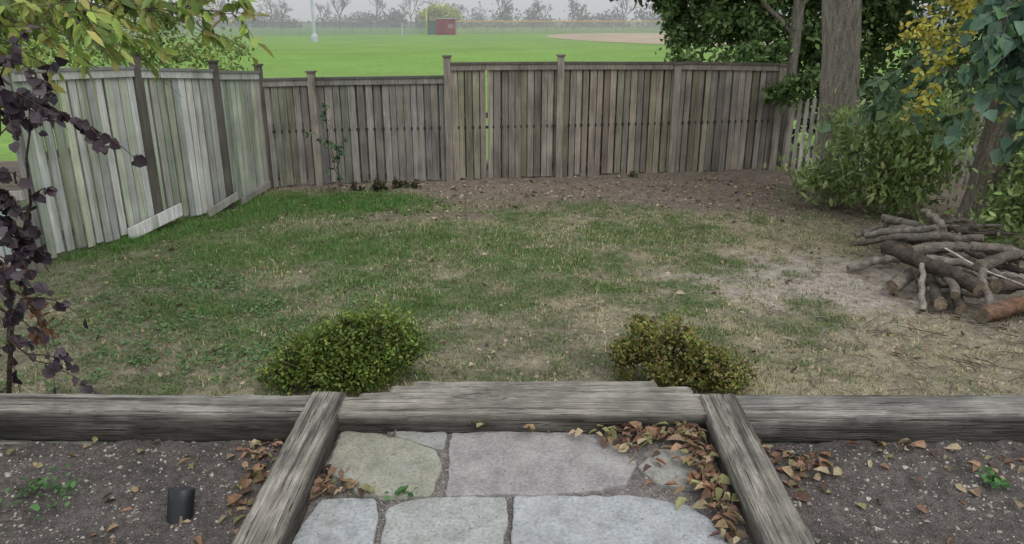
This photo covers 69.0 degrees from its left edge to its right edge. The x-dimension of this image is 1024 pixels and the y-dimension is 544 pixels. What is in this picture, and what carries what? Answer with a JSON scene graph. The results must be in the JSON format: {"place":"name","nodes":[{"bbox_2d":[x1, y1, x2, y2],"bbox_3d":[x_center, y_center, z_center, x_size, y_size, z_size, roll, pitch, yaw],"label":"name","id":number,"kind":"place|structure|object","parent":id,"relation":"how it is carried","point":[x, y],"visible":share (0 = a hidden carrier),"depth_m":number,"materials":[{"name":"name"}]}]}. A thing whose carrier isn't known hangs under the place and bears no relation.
{"place":"outdoors","nodes":[
{"label":"outdoors","id":0,"kind":"place"},
{"bbox_2d":[0,21,1019,160],"bbox_3d":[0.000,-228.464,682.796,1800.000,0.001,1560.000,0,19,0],"label":"ground","id":1,"kind":"structure","parent":0,"point":[361,54],"depth_m":62.20,"materials":[{"name":"green plant"}]},
{"bbox_2d":[0,191,44,273],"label":"board fence","id":2,"kind":"object","parent":1,"relation":"on","point":[17,197],"visible":0.2,"depth_m":7.50,"materials":[{"name":"wood"}]},
{"bbox_2d":[46,22,427,36],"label":"chain link fence","id":3,"kind":"object","parent":1,"relation":"on","point":[262,25],"visible":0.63,"depth_m":124.20,"materials":[{"name":"metal"}]},
{"bbox_2d":[310,0,318,41],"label":"light pole","id":4,"kind":"object","parent":1,"relation":"on","point":[314,37],"visible":1,"depth_m":90.15,"materials":[{"name":"metal"}]},
{"bbox_2d":[425,8,427,34],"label":"foul pole","id":5,"kind":"object","parent":1,"relation":"on","point":[426,22],"visible":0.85,"depth_m":130.78,"materials":[{"name":"metal"}]},
{"bbox_2d":[428,21,436,34],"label":"utility cabinet","id":6,"kind":"object","parent":1,"relation":"on","point":[432,30],"visible":1,"depth_m":129.76,"materials":[{"name":"metal"}]},
{"bbox_2d":[417,0,464,25],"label":"willow tree","id":7,"kind":"object","parent":1,"relation":"on","point":[442,11],"visible":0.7,"depth_m":189.34,"materials":[{"name":"green plant"}]},
{"bbox_2d":[435,18,455,34],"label":"red shed","id":8,"kind":"structure","parent":1,"relation":"on","point":[445,26],"depth_m":129.65,"materials":[{"name":"paint"}]},
{"bbox_2d":[439,22,444,34],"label":"door","id":9,"kind":"structure","parent":8,"relation":"in","point":[441,24],"depth_m":129.70,"materials":[{"name":"paint"}]},
{"bbox_2d":[41,1,972,27],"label":"distant tree line","id":10,"kind":"object","parent":1,"relation":"on","point":[392,16],"visible":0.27,"depth_m":251.88,"materials":[{"name":"grey plant"}]},
{"bbox_2d":[99,0,952,29],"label":"distant bare trees","id":11,"kind":"object","parent":1,"relation":"on","point":[460,8],"visible":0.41,"depth_m":214.29,"materials":[{"name":"grey plant"}]},
{"bbox_2d":[456,21,702,33],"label":"chain link fence","id":12,"kind":"object","parent":1,"relation":"on","point":[588,30],"visible":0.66,"depth_m":142.38,"materials":[{"name":"metal"}]},
{"bbox_2d":[546,33,787,45],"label":"baseball infield","id":13,"kind":"object","parent":1,"relation":"on","point":[648,38],"visible":0.43,"depth_m":109.92,"materials":[{"name":"brown soil"}]},
{"bbox_2d":[609,0,949,164],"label":"slender tree","id":14,"kind":"object","parent":1,"relation":"on","point":[728,21],"visible":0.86,"depth_m":12.57,"materials":[{"name":"green plant"}]},
{"bbox_2d":[655,0,996,160],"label":"background hedge","id":15,"kind":"object","parent":1,"relation":"on","point":[869,71],"visible":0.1,"depth_m":13.33,"materials":[{"name":"green plant"}]},
{"bbox_2d":[780,97,1021,185],"bbox_3d":[7.371,-1.646,10.532,1.408,1.384,6.930,-17,25,-40],"label":"picket fence","id":16,"kind":"object","parent":1,"relation":"on","point":[791,115],"visible":0.12,"depth_m":12.32,"materials":[{"name":"grey wood"}]},
{"bbox_3d":[0.000,1.328,3.753,13.000,0.182,0.198,0,19,0],"label":"lower timber","id":17,"kind":"object","parent":1,"relation":"on","visible":0},
{"bbox_3d":[0.000,1.169,3.701,13.000,0.184,0.195,0,19,0],"label":"lower timber","id":18,"kind":"object","parent":17,"relation":"on","visible":0},
{"bbox_3d":[0.000,1.004,3.653,13.000,0.183,0.194,0,19,0],"label":"lower timber","id":19,"kind":"object","parent":18,"relation":"on","visible":0},
{"bbox_2d":[0,440,818,445],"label":"timber","id":20,"kind":"object","parent":19,"relation":"on","point":[9,442],"depth_m":3.50,"materials":[{"name":"brown wood"}]},
{"bbox_2d":[0,393,309,441],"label":"top timber","id":21,"kind":"object","parent":20,"relation":"on","point":[112,417],"visible":0.91,"depth_m":3.45,"materials":[{"name":"wood"}]},
{"bbox_2d":[338,396,706,434],"bbox_3d":[0.083,0.699,3.519,1.835,0.177,0.188,0,19,0],"label":"top timber","id":22,"kind":"object","parent":20,"relation":"on","point":[451,415],"visible":0.59,"depth_m":3.43,"materials":[{"name":"wood"}]},
{"bbox_2d":[735,395,1023,442],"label":"top timber","id":23,"kind":"object","parent":20,"relation":"on","point":[871,418],"visible":0.91,"depth_m":3.46,"materials":[{"name":"wood"}]},
{"bbox_2d":[0,160,1023,396],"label":"lawn","id":24,"kind":"structure","parent":0,"point":[763,177],"depth_m":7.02,"materials":[{"name":"plant"}]},
{"bbox_2d":[0,24,147,394],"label":"purple smokebush","id":25,"kind":"object","parent":24,"relation":"on","point":[21,244],"visible":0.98,"depth_m":3.61,"materials":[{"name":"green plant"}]},
{"bbox_2d":[0,0,257,96],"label":"background shrub","id":26,"kind":"object","parent":24,"relation":"on","point":[167,23],"visible":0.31,"depth_m":11.96,"materials":[{"name":"green plant"}]},
{"bbox_2d":[0,0,274,96],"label":"cherry tree","id":27,"kind":"object","parent":24,"relation":"on","point":[109,15],"visible":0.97,"depth_m":4.67,"materials":[{"name":"green plant"}]},
{"bbox_2d":[1,52,274,257],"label":"wooden fence","id":28,"kind":"object","parent":24,"relation":"on","point":[171,135],"visible":0.93,"depth_m":8.84,"materials":[{"name":"grey wood"}]},
{"bbox_2d":[304,103,347,194],"bbox_3d":[-2.645,-1.744,10.704,0.628,1.342,0.270,0,19,0],"label":"sapling","id":29,"kind":"object","parent":24,"relation":"on","point":[331,145],"visible":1,"depth_m":10.68,"materials":[{"name":"green plant"}]},
{"bbox_2d":[255,299,437,396],"bbox_3d":[-1.153,0.515,5.199,1.256,0.608,0.723,0,19,0],"label":"boxwood shrub","id":30,"kind":"object","parent":24,"relation":"on","point":[330,353],"visible":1,"depth_m":5.09,"materials":[{"name":"green plant"}]},
{"bbox_2d":[0,246,883,393],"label":"lawn weeds","id":31,"kind":"object","parent":24,"relation":"on","point":[163,330],"visible":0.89,"depth_m":6.24,"materials":[{"name":"green plant"}]},
{"bbox_2d":[350,171,637,191],"bbox_3d":[-0.207,-1.444,11.682,4.589,0.266,0.430,-4,19,-12],"label":"ground cover plant","id":32,"kind":"object","parent":24,"relation":"on","point":[377,186],"visible":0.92,"depth_m":11.26,"materials":[{"name":"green plant"}]},
{"bbox_2d":[0,181,1023,394],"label":"yard debris","id":33,"kind":"object","parent":24,"relation":"on","point":[589,283],"visible":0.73,"depth_m":7.04,"materials":[{"name":"brown plant"}]},
{"bbox_2d":[257,54,788,189],"bbox_3d":[0.328,-2.397,11.784,8.398,2.004,0.306,-3,19,-9],"label":"wooden fence","id":34,"kind":"object","parent":24,"relation":"on","point":[560,117],"visible":0.97,"depth_m":11.72,"materials":[{"name":"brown wood"}]},
{"bbox_2d":[359,381,700,398],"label":"timber steps","id":35,"kind":"structure","parent":24,"relation":"on","point":[559,389],"depth_m":4.31,"materials":[{"name":"grey wood"}]},
{"bbox_2d":[52,175,1023,390],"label":"fallen leaves","id":36,"kind":"object","parent":24,"relation":"on","point":[681,292],"visible":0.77,"depth_m":9.57,"materials":[{"name":"brown plant"}]},
{"bbox_2d":[603,309,764,394],"bbox_3d":[1.198,0.571,5.179,1.087,0.513,0.640,0,19,0],"label":"boxwood shrub","id":37,"kind":"object","parent":24,"relation":"on","point":[705,360],"visible":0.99,"depth_m":5.13,"materials":[{"name":"green plant"}]},
{"bbox_2d":[809,0,865,201],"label":"shade tree","id":38,"kind":"object","parent":24,"relation":"on","point":[841,44],"visible":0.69,"depth_m":10.19,"materials":[{"name":"brown plant"}]},
{"bbox_2d":[763,79,985,224],"bbox_3d":[4.788,-1.616,9.729,2.670,1.854,1.968,0,19,0],"label":"honeysuckle shrub","id":39,"kind":"object","parent":24,"relation":"on","point":[880,175],"visible":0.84,"depth_m":9.49,"materials":[{"name":"green plant"}]},
{"bbox_2d":[743,298,1023,395],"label":"twigs","id":40,"kind":"object","parent":24,"relation":"on","point":[969,361],"visible":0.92,"depth_m":5.88,"materials":[{"name":"brown wood"}]},
{"bbox_2d":[819,0,1023,242],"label":"leaning tree","id":41,"kind":"object","parent":24,"relation":"on","point":[1000,97],"visible":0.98,"depth_m":7.40,"materials":[{"name":"green plant"}]},
{"bbox_2d":[846,209,1023,321],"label":"firewood pile","id":42,"kind":"object","parent":24,"relation":"on","point":[946,262],"visible":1,"depth_m":6.93,"materials":[{"name":"brown wood"}]},
{"bbox_2d":[943,131,1023,249],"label":"honeysuckle shrub","id":43,"kind":"object","parent":24,"relation":"on","point":[1011,203],"visible":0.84,"depth_m":8.09,"materials":[{"name":"green plant"}]},
{"bbox_2d":[0,434,1023,543],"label":"garden bed soil","id":44,"kind":"structure","parent":0,"point":[899,477],"depth_m":3.09,"materials":[{"name":"brown soil"}]},
{"bbox_2d":[166,487,194,524],"bbox_3d":[-1.315,0.940,2.957,0.105,0.159,0.085,-1,-8,7],"label":"black drain pipe","id":45,"kind":"object","parent":44,"relation":"on","point":[180,501],"visible":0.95,"depth_m":2.93,"materials":[{"name":"plastic"}]},
{"bbox_2d":[0,464,1010,518],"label":"garden weeds","id":46,"kind":"object","parent":44,"relation":"on","point":[997,482],"visible":1,"depth_m":3.09,"materials":[{"name":"green plant"}]},
{"bbox_2d":[0,420,1023,543],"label":"fallen leaves","id":47,"kind":"object","parent":44,"relation":"on","point":[690,434],"visible":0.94,"depth_m":3.18,"materials":[{"name":"brown plant"}]},
{"bbox_2d":[0,440,1023,543],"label":"wood chips","id":48,"kind":"object","parent":44,"relation":"on","point":[832,517],"visible":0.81,"depth_m":3.10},
{"bbox_2d":[292,430,746,543],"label":"flagstone path","id":49,"kind":"structure","parent":44,"relation":"on","point":[553,514],"depth_m":2.98,"materials":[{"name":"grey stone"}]},
{"bbox_2d":[231,391,814,543],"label":"timber path edging","id":50,"kind":"object","parent":44,"relation":"on","point":[767,509],"visible":0.88,"depth_m":2.92,"materials":[{"name":"wood"}]},
{"bbox_2d":[75,0,973,20],"label":"sky","id":51,"kind":"structure","parent":0,"point":[301,11],"materials":[{"name":"white"}]}
]}

